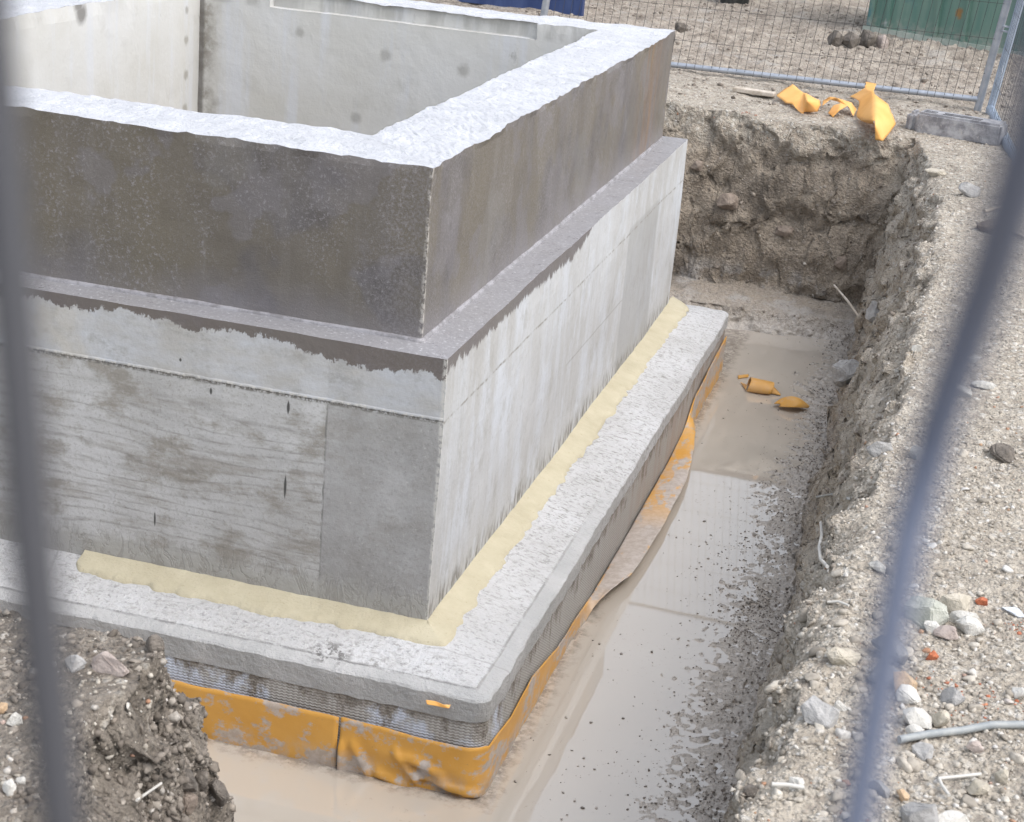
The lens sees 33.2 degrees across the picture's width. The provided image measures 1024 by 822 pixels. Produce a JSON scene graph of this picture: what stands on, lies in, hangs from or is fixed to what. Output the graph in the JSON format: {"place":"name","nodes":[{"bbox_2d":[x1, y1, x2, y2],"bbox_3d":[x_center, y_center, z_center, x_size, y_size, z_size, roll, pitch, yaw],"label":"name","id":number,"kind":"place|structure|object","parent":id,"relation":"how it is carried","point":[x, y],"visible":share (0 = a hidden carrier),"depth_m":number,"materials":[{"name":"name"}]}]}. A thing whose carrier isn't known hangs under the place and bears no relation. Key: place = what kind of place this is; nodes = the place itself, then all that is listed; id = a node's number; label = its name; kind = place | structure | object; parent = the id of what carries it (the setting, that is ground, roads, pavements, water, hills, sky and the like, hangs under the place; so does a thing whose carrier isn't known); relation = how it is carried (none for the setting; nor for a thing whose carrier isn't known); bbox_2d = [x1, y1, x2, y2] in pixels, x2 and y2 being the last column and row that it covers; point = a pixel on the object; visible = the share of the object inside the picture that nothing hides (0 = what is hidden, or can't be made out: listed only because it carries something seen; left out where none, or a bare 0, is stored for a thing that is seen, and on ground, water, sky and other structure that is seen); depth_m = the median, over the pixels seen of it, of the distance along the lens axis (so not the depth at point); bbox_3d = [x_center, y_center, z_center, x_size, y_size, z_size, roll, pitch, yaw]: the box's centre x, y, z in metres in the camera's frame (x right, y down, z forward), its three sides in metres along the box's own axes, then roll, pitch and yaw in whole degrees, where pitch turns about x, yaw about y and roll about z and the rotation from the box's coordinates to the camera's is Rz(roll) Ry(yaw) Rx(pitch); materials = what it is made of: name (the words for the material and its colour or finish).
{"place":"outdoors","nodes":[
{"label":"outdoors","id":0,"kind":"place"},
{"bbox_2d":[0,0,85,821],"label":"fence wire","id":1,"kind":"object","parent":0,"point":[40,625],"visible":1,"depth_m":0.25,"materials":[{"name":"grey metal"}]},
{"bbox_2d":[0,0,1023,821],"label":"ground","id":2,"kind":"structure","parent":0,"point":[826,306],"depth_m":7.91,"materials":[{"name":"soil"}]},
{"bbox_2d":[0,702,7,713],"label":"stone","id":3,"kind":"object","parent":2,"relation":"on","point":[3,707],"visible":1,"depth_m":3.70,"materials":[{"name":"beige stone"}]},
{"bbox_2d":[6,712,22,725],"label":"stone","id":4,"kind":"object","parent":2,"relation":"on","point":[15,718],"visible":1,"depth_m":3.66,"materials":[{"name":"stone"}]},
{"bbox_2d":[16,777,25,783],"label":"stone","id":5,"kind":"object","parent":2,"relation":"on","point":[20,780],"visible":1,"depth_m":3.46,"materials":[{"name":"stone"}]},
{"bbox_2d":[69,655,86,672],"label":"stone","id":6,"kind":"object","parent":2,"relation":"on","point":[77,663],"visible":0.79,"depth_m":3.89,"materials":[{"name":"stone"}]},
{"bbox_2d":[91,651,128,676],"bbox_3d":[-0.911,0.576,3.907,0.097,0.065,0.050,12,21,18],"label":"stone","id":7,"kind":"object","parent":2,"relation":"on","point":[105,662],"visible":0.98,"depth_m":3.89,"materials":[{"name":"grey stone"}]},
{"bbox_2d":[0,608,233,821],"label":"soil mound","id":8,"kind":"object","parent":2,"relation":"on","point":[176,717],"visible":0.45,"depth_m":3.92,"materials":[{"name":"grey soil"}]},
{"bbox_2d":[2,779,15,795],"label":"stone","id":9,"kind":"object","parent":8,"relation":"on","point":[9,787],"visible":1,"depth_m":3.42,"materials":[{"name":"stone"}]},
{"bbox_2d":[135,782,162,801],"bbox_3d":[-0.821,0.853,3.847,0.022,0.051,0.144,8,20,9],"label":"plastic pipe scrap","id":10,"kind":"object","parent":2,"relation":"on","point":[150,790],"visible":1,"depth_m":3.89,"materials":[{"name":"white plastic"}]},
{"bbox_2d":[145,634,164,652],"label":"stone","id":11,"kind":"object","parent":2,"relation":"on","point":[154,642],"visible":0.99,"depth_m":3.99,"materials":[{"name":"grey stone"}]},
{"bbox_2d":[182,768,197,791],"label":"mud clod","id":12,"kind":"object","parent":2,"relation":"on","point":[191,785],"visible":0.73,"depth_m":3.99,"materials":[{"name":"grey soil"}]},
{"bbox_2d":[183,792,197,815],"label":"stone","id":13,"kind":"object","parent":2,"relation":"on","point":[190,801],"visible":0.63,"depth_m":3.98,"materials":[{"name":"brown stone"}]},
{"bbox_2d":[195,770,207,791],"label":"mud clod","id":14,"kind":"object","parent":2,"relation":"on","point":[201,777],"visible":0.69,"depth_m":4.07,"materials":[{"name":"grey soil"}]},
{"bbox_2d":[208,779,229,807],"bbox_3d":[-0.705,0.921,4.132,0.046,0.077,0.061,-5,22,-27],"label":"stone","id":15,"kind":"object","parent":2,"relation":"on","point":[219,792],"visible":1,"depth_m":4.11,"materials":[{"name":"grey stone"}]},
{"bbox_2d":[0,0,728,797],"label":"concrete chamber","id":16,"kind":"object","parent":2,"relation":"on","point":[382,356],"visible":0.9,"depth_m":6.21,"materials":[{"name":"grey concrete"}]},
{"bbox_2d":[426,700,449,707],"bbox_3d":[-0.251,0.992,5.804,0.087,0.014,0.013,9,20,10],"label":"sheet scrap","id":17,"kind":"object","parent":16,"relation":"attached to","point":[433,703],"visible":1,"depth_m":5.80,"materials":[{"name":"orange plastic"}]},
{"bbox_2d":[85,107,936,821],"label":"soil crumbs","id":18,"kind":"object","parent":2,"relation":"on","point":[171,727],"visible":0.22,"depth_m":9.29,"materials":[{"name":"soil"}]},
{"bbox_2d":[458,0,584,15],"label":"site hoarding","id":19,"kind":"object","parent":2,"relation":"on","point":[567,5],"visible":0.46,"depth_m":16.34,"materials":[{"name":"blue paint"}]},
{"bbox_2d":[514,338,834,820],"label":"mud flecks","id":20,"kind":"object","parent":2,"relation":"on","point":[627,809],"visible":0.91,"depth_m":7.43,"materials":[{"name":"brown soil"}]},
{"bbox_2d":[675,23,687,32],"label":"mud clod","id":21,"kind":"object","parent":2,"relation":"on","point":[680,27],"visible":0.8,"depth_m":15.59,"materials":[{"name":"soil"}]},
{"bbox_2d":[691,160,702,170],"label":"stone","id":22,"kind":"object","parent":2,"relation":"on","point":[697,165],"visible":1,"depth_m":11.77,"materials":[{"name":"grey stone"}]},
{"bbox_2d":[423,0,1015,123],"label":"clods","id":23,"kind":"object","parent":2,"relation":"on","point":[923,80],"visible":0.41,"depth_m":15.09,"materials":[{"name":"brown soil"}]},
{"bbox_2d":[717,193,738,210],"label":"stone","id":24,"kind":"object","parent":2,"relation":"on","point":[727,201],"visible":1,"depth_m":11.74,"materials":[{"name":"grey stone"}]},
{"bbox_2d":[720,0,748,3],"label":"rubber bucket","id":25,"kind":"object","parent":2,"relation":"on","point":[737,1],"visible":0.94,"depth_m":18.16,"materials":[{"name":"black rubber"}]},
{"bbox_2d":[629,323,853,821],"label":"mud bits","id":26,"kind":"object","parent":2,"relation":"on","point":[738,712],"visible":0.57,"depth_m":7.42,"materials":[{"name":"soil"}]},
{"bbox_2d":[743,784,758,798],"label":"mud clod","id":27,"kind":"object","parent":2,"relation":"on","point":[750,790],"visible":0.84,"depth_m":3.73,"materials":[{"name":"grey soil"}]},
{"bbox_2d":[732,86,775,96],"bbox_3d":[1.782,-2.347,12.606,0.308,0.028,0.100,12,21,20],"label":"timber offcut","id":28,"kind":"object","parent":2,"relation":"on","point":[754,91],"visible":0.99,"depth_m":12.57,"materials":[{"name":"brown wood"}]},
{"bbox_2d":[540,0,1011,110],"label":"fence","id":29,"kind":"object","parent":2,"relation":"on","point":[978,99],"visible":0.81,"depth_m":13.01,"materials":[{"name":"metal"}]},
{"bbox_2d":[775,225,793,236],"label":"stone","id":30,"kind":"object","parent":2,"relation":"on","point":[784,231],"visible":1,"depth_m":11.72,"materials":[{"name":"grey stone"}]},
{"bbox_2d":[771,782,804,789],"bbox_3d":[0.596,0.808,3.702,0.071,0.011,0.014,6,20,3],"label":"plastic pipe scrap","id":31,"kind":"object","parent":2,"relation":"on","point":[785,784],"visible":1,"depth_m":3.70,"materials":[{"name":"white plastic"}]},
{"bbox_2d":[789,776,803,790],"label":"stone","id":32,"kind":"object","parent":2,"relation":"on","point":[797,780],"visible":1,"depth_m":3.71,"materials":[{"name":"stone"}]},
{"bbox_2d":[776,84,820,113],"bbox_3d":[2.050,-2.233,12.258,0.191,0.120,0.856,1,20,-11],"label":"sheet scrap","id":33,"kind":"object","parent":2,"relation":"on","point":[799,100],"visible":1,"depth_m":12.18,"materials":[{"name":"orange plastic"}]},
{"bbox_2d":[800,695,839,728],"bbox_3d":[0.715,0.702,3.981,0.084,0.079,0.068,18,23,31],"label":"stone","id":34,"kind":"object","parent":2,"relation":"on","point":[813,708],"visible":0.82,"depth_m":3.96,"materials":[{"name":"stone"}]},
{"bbox_2d":[817,521,828,568],"bbox_3d":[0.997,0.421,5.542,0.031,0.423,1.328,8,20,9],"label":"wire piece","id":35,"kind":"object","parent":2,"relation":"on","point":[823,562],"visible":0.99,"depth_m":5.23,"materials":[{"name":"grey metal"}]},
{"bbox_2d":[816,493,849,499],"bbox_3d":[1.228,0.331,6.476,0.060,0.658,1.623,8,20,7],"label":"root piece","id":36,"kind":"object","parent":2,"relation":"on","point":[830,494],"visible":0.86,"depth_m":7.22,"materials":[{"name":"grey wood"}]},
{"bbox_2d":[827,30,843,46],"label":"mud clod","id":37,"kind":"object","parent":2,"relation":"on","point":[836,38],"visible":0.98,"depth_m":15.57,"materials":[{"name":"soil"}]},
{"bbox_2d":[827,600,849,606],"bbox_3d":[0.873,0.513,4.578,0.065,0.020,0.016,20,25,36],"label":"plastic pipe scrap","id":38,"kind":"object","parent":2,"relation":"on","point":[841,602],"visible":1,"depth_m":4.58,"materials":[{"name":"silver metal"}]},
{"bbox_2d":[822,97,856,116],"bbox_3d":[2.337,-2.155,12.156,0.225,0.068,0.542,5,20,-1],"label":"sheet scrap","id":39,"kind":"object","parent":2,"relation":"on","point":[835,109],"visible":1,"depth_m":12.13,"materials":[{"name":"orange plastic"}]},
{"bbox_2d":[834,700,846,710],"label":"stone","id":40,"kind":"object","parent":2,"relation":"on","point":[839,705],"visible":0.84,"depth_m":4.08,"materials":[{"name":"stone"}]},
{"bbox_2d":[834,256,847,269],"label":"stone","id":41,"kind":"object","parent":2,"relation":"on","point":[840,262],"visible":1,"depth_m":11.61,"materials":[{"name":"grey stone"}]},
{"bbox_2d":[826,647,860,666],"bbox_3d":[0.820,0.612,4.272,0.088,0.061,0.066,-5,22,-25],"label":"stone","id":42,"kind":"object","parent":2,"relation":"on","point":[843,656],"visible":1,"depth_m":4.25,"materials":[{"name":"beige stone"}]},
{"bbox_2d":[832,359,858,386],"bbox_3d":[1.880,-0.210,9.581,0.206,0.165,0.162,8,18,37],"label":"stone","id":43,"kind":"object","parent":2,"relation":"on","point":[843,371],"visible":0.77,"depth_m":9.54,"materials":[{"name":"stone"}]},
{"bbox_2d":[833,284,861,322],"bbox_3d":[2.093,-0.672,10.686,0.016,0.049,0.679,3,20,-6],"label":"stick","id":44,"kind":"object","parent":2,"relation":"on","point":[848,301],"visible":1,"depth_m":10.67,"materials":[{"name":"brown wood"}]},
{"bbox_2d":[842,32,860,48],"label":"mud clod","id":45,"kind":"object","parent":2,"relation":"on","point":[853,39],"visible":0.86,"depth_m":15.55,"materials":[{"name":"soil"}]},
{"bbox_2d":[859,29,876,47],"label":"mud clod","id":46,"kind":"object","parent":2,"relation":"on","point":[871,38],"visible":0.78,"depth_m":15.74,"materials":[{"name":"soil"}]},
{"bbox_2d":[865,301,879,322],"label":"stone","id":47,"kind":"object","parent":2,"relation":"on","point":[872,310],"visible":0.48,"depth_m":9.72,"materials":[{"name":"stone"}]},
{"bbox_2d":[850,82,895,140],"bbox_3d":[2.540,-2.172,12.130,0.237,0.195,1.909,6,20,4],"label":"sheet scrap","id":48,"kind":"object","parent":2,"relation":"on","point":[873,107],"visible":1,"depth_m":11.63,"materials":[{"name":"plastic"}]},
{"bbox_2d":[869,560,881,572],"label":"stone","id":49,"kind":"object","parent":2,"relation":"on","point":[876,565],"visible":0.64,"depth_m":4.80,"materials":[{"name":"stone"}]},
{"bbox_2d":[867,441,892,457],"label":"stone","id":50,"kind":"object","parent":2,"relation":"on","point":[875,449],"visible":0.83,"depth_m":5.72,"materials":[{"name":"stone"}]},
{"bbox_2d":[741,112,1023,724],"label":"brick crumbs","id":51,"kind":"object","parent":2,"relation":"on","point":[988,696],"visible":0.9,"depth_m":4.20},
{"bbox_2d":[876,35,888,48],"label":"stone","id":52,"kind":"object","parent":2,"relation":"on","point":[881,40],"visible":0.76,"depth_m":15.73,"materials":[{"name":"stone"}]},
{"bbox_2d":[880,782,889,798],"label":"stone","id":53,"kind":"object","parent":2,"relation":"on","point":[885,791],"visible":0.43,"depth_m":3.71,"materials":[{"name":"white stone"}]},
{"bbox_2d":[896,789,909,801],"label":"stone","id":54,"kind":"object","parent":2,"relation":"on","point":[903,794],"visible":1,"depth_m":3.71,"materials":[{"name":"beige stone"}]},
{"bbox_2d":[901,670,916,689],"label":"stone","id":55,"kind":"object","parent":2,"relation":"on","point":[907,678],"visible":0.38,"depth_m":4.16,"materials":[{"name":"beige stone"}]},
{"bbox_2d":[898,684,920,704],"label":"stone","id":56,"kind":"object","parent":2,"relation":"on","point":[909,694],"visible":0.79,"depth_m":4.11,"materials":[{"name":"stone"}]},
{"bbox_2d":[905,724,923,733],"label":"stone","id":57,"kind":"object","parent":2,"relation":"on","point":[912,728],"visible":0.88,"depth_m":3.97,"materials":[{"name":"stone"}]},
{"bbox_2d":[911,345,921,351],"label":"stone","id":58,"kind":"object","parent":2,"relation":"on","point":[916,348],"visible":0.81,"depth_m":6.81,"materials":[{"name":"stone"}]},
{"bbox_2d":[903,707,931,729],"bbox_3d":[0.949,0.724,4.023,0.081,0.053,0.062,35,33,31],"label":"stone","id":59,"kind":"object","parent":2,"relation":"on","point":[921,717],"visible":0.95,"depth_m":4.01,"materials":[{"name":"stone"}]},
{"bbox_2d":[899,802,938,821],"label":"stone","id":60,"kind":"object","parent":2,"relation":"on","point":[915,812],"visible":1,"depth_m":3.58,"materials":[{"name":"white stone"}]},
{"bbox_2d":[912,742,933,760],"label":"stone","id":61,"kind":"object","parent":2,"relation":"on","point":[923,751],"visible":1,"depth_m":3.89,"materials":[{"name":"stone"}]},
{"bbox_2d":[913,596,948,627],"bbox_3d":[1.103,0.534,4.561,0.121,0.089,0.100,25,28,34],"label":"stone","id":62,"kind":"object","parent":2,"relation":"on","point":[930,609],"visible":0.69,"depth_m":4.53,"materials":[{"name":"grey stone"}]},
{"bbox_2d":[924,620,939,634],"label":"stone","id":63,"kind":"object","parent":2,"relation":"on","point":[930,626],"visible":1,"depth_m":4.49,"materials":[{"name":"stone"}]},
{"bbox_2d":[925,650,938,659],"bbox_3d":[1.068,0.621,4.347,0.030,0.036,0.034,15,22,26],"label":"brick chip","id":64,"kind":"object","parent":2,"relation":"on","point":[933,655],"visible":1,"depth_m":4.33,"materials":[{"name":"orange brick"}]},
{"bbox_2d":[925,168,946,176],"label":"stone","id":65,"kind":"object","parent":2,"relation":"on","point":[933,172],"visible":1,"depth_m":10.29,"materials":[{"name":"beige stone"}]},
{"bbox_2d":[931,710,949,727],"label":"stone","id":66,"kind":"object","parent":2,"relation":"on","point":[940,718],"visible":1,"depth_m":4.01,"materials":[{"name":"beige stone"}]},
{"bbox_2d":[862,0,1023,54],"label":"waste skip","id":67,"kind":"object","parent":2,"relation":"on","point":[941,19],"visible":0.7,"depth_m":16.44,"materials":[{"name":"green paint"}]},
{"bbox_2d":[937,777,950,796],"bbox_3d":[0.949,0.827,3.773,0.010,0.011,0.072,3,20,-5],"label":"wire piece","id":68,"kind":"object","parent":2,"relation":"on","point":[946,791],"visible":1,"depth_m":3.77,"materials":[{"name":"grey metal"}]},
{"bbox_2d":[933,625,958,639],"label":"stone","id":69,"kind":"object","parent":2,"relation":"on","point":[948,632],"visible":1,"depth_m":4.46,"materials":[{"name":"grey stone"}]},
{"bbox_2d":[940,686,965,705],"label":"stone","id":70,"kind":"object","parent":2,"relation":"on","point":[954,696],"visible":0.94,"depth_m":4.11,"materials":[{"name":"white stone"}]},
{"bbox_2d":[905,109,1002,145],"bbox_3d":[3.019,-1.933,11.666,0.656,0.158,0.200,15,22,26],"label":"fence block","id":71,"kind":"object","parent":2,"relation":"on","point":[980,130],"depth_m":11.58,"materials":[{"name":"concrete"}]},
{"bbox_2d":[938,810,969,821],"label":"stone","id":72,"kind":"object","parent":2,"relation":"on","point":[951,816],"visible":1,"depth_m":3.60,"materials":[{"name":"stone"}]},
{"bbox_2d":[939,593,971,614],"bbox_3d":[1.184,0.521,4.604,0.099,0.072,0.047,7,20,5],"label":"stone","id":73,"kind":"object","parent":2,"relation":"on","point":[955,601],"visible":0.68,"depth_m":4.58,"materials":[{"name":"beige stone"}]},
{"bbox_2d":[897,721,1023,743],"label":"conduit pipe","id":74,"kind":"object","parent":2,"relation":"on","point":[942,732],"visible":1,"depth_m":3.98,"materials":[{"name":"grey plastic"}]},
{"bbox_2d":[940,772,981,779],"bbox_3d":[0.998,0.814,3.818,0.103,0.012,0.010,0,21,-15],"label":"wire piece","id":75,"kind":"object","parent":2,"relation":"on","point":[960,776],"visible":1,"depth_m":3.81,"materials":[{"name":"white metal"}]},
{"bbox_2d":[949,610,978,622],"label":"stone","id":76,"kind":"object","parent":2,"relation":"on","point":[954,616],"visible":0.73,"depth_m":4.56,"materials":[{"name":"stone"}]},
{"bbox_2d":[958,182,980,197],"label":"stone","id":77,"kind":"object","parent":2,"relation":"on","point":[968,189],"visible":1,"depth_m":9.68,"materials":[{"name":"stone"}]},
{"bbox_2d":[955,615,984,635],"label":"stone","id":78,"kind":"object","parent":2,"relation":"on","point":[968,625],"visible":0.99,"depth_m":4.49,"materials":[{"name":"stone"}]},
{"bbox_2d":[966,740,983,752],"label":"stone","id":79,"kind":"object","parent":2,"relation":"on","point":[975,746],"visible":1,"depth_m":3.92,"materials":[{"name":"white stone"}]},
{"bbox_2d":[966,778,989,794],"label":"stone","id":80,"kind":"object","parent":2,"relation":"on","point":[977,787],"visible":1,"depth_m":3.77,"materials":[{"name":"beige stone"}]},
{"bbox_2d":[975,597,987,605],"bbox_3d":[1.278,0.518,4.672,0.035,0.023,0.025,-1,19,12],"label":"brick chip","id":81,"kind":"object","parent":2,"relation":"on","point":[983,601],"visible":1,"depth_m":4.66,"materials":[{"name":"orange brick"}]},
{"bbox_2d":[976,380,995,388],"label":"stone","id":82,"kind":"object","parent":2,"relation":"on","point":[985,385],"visible":0.76,"depth_m":6.46,"materials":[{"name":"stone"}]},
{"bbox_2d":[994,768,1008,783],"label":"stone","id":83,"kind":"object","parent":2,"relation":"on","point":[1001,776],"visible":1,"depth_m":3.81,"materials":[{"name":"beige stone"}]},
{"bbox_2d":[989,443,1014,462],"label":"stone","id":84,"kind":"object","parent":2,"relation":"on","point":[1003,452],"visible":1,"depth_m":5.74,"materials":[{"name":"grey stone"}]},
{"bbox_2d":[985,0,1023,120],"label":"fence","id":85,"kind":"object","parent":2,"relation":"on","point":[992,112],"visible":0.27,"depth_m":12.56,"materials":[{"name":"grey metal"}]},
{"bbox_2d":[1001,607,1023,617],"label":"plastic scrap","id":86,"kind":"object","parent":2,"relation":"on","point":[1016,612],"visible":1,"depth_m":4.63,"materials":[{"name":"white plastic"}]},
{"bbox_2d":[1012,687,1023,698],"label":"stone","id":87,"kind":"object","parent":2,"relation":"on","point":[1018,692],"visible":1,"depth_m":4.17,"materials":[{"name":"stone"}]},
{"bbox_2d":[207,329,847,821],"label":"water","id":88,"kind":"structure","parent":0,"point":[653,601],"depth_m":6.83,"materials":[{"name":"beige liquid"}]},
{"bbox_2d":[738,374,748,378],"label":"floating scrap","id":89,"kind":"object","parent":88,"relation":"on","point":[742,376],"visible":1,"depth_m":10.52,"materials":[{"name":"orange plastic"}]},
{"bbox_2d":[747,377,773,393],"bbox_3d":[1.489,-0.153,10.293,0.172,0.075,0.160,10,20,13],"label":"floating scrap","id":90,"kind":"object","parent":88,"relation":"on","point":[756,385],"visible":1,"depth_m":10.23,"materials":[{"name":"orange plastic"}]},
{"bbox_2d":[770,387,780,394],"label":"floating scrap","id":91,"kind":"object","parent":88,"relation":"on","point":[775,391],"visible":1,"depth_m":10.25,"materials":[{"name":"plastic"}]},
{"bbox_2d":[774,396,809,407],"bbox_3d":[1.636,-0.053,10.018,0.172,0.054,0.142,19,24,33],"label":"floating scrap","id":92,"kind":"object","parent":88,"relation":"on","point":[790,401],"visible":1,"depth_m":9.99,"materials":[{"name":"plastic"}]},
{"bbox_2d":[730,422,1023,821],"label":"gravel","id":93,"kind":"structure","parent":0,"point":[910,764],"depth_m":4.14,"materials":[{"name":"grey gravel"}]},
{"bbox_2d":[837,18,1023,821],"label":"wire","id":94,"kind":"object","parent":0,"point":[992,268],"visible":1,"depth_m":0.25,"materials":[{"name":"grey metal"}]}
]}

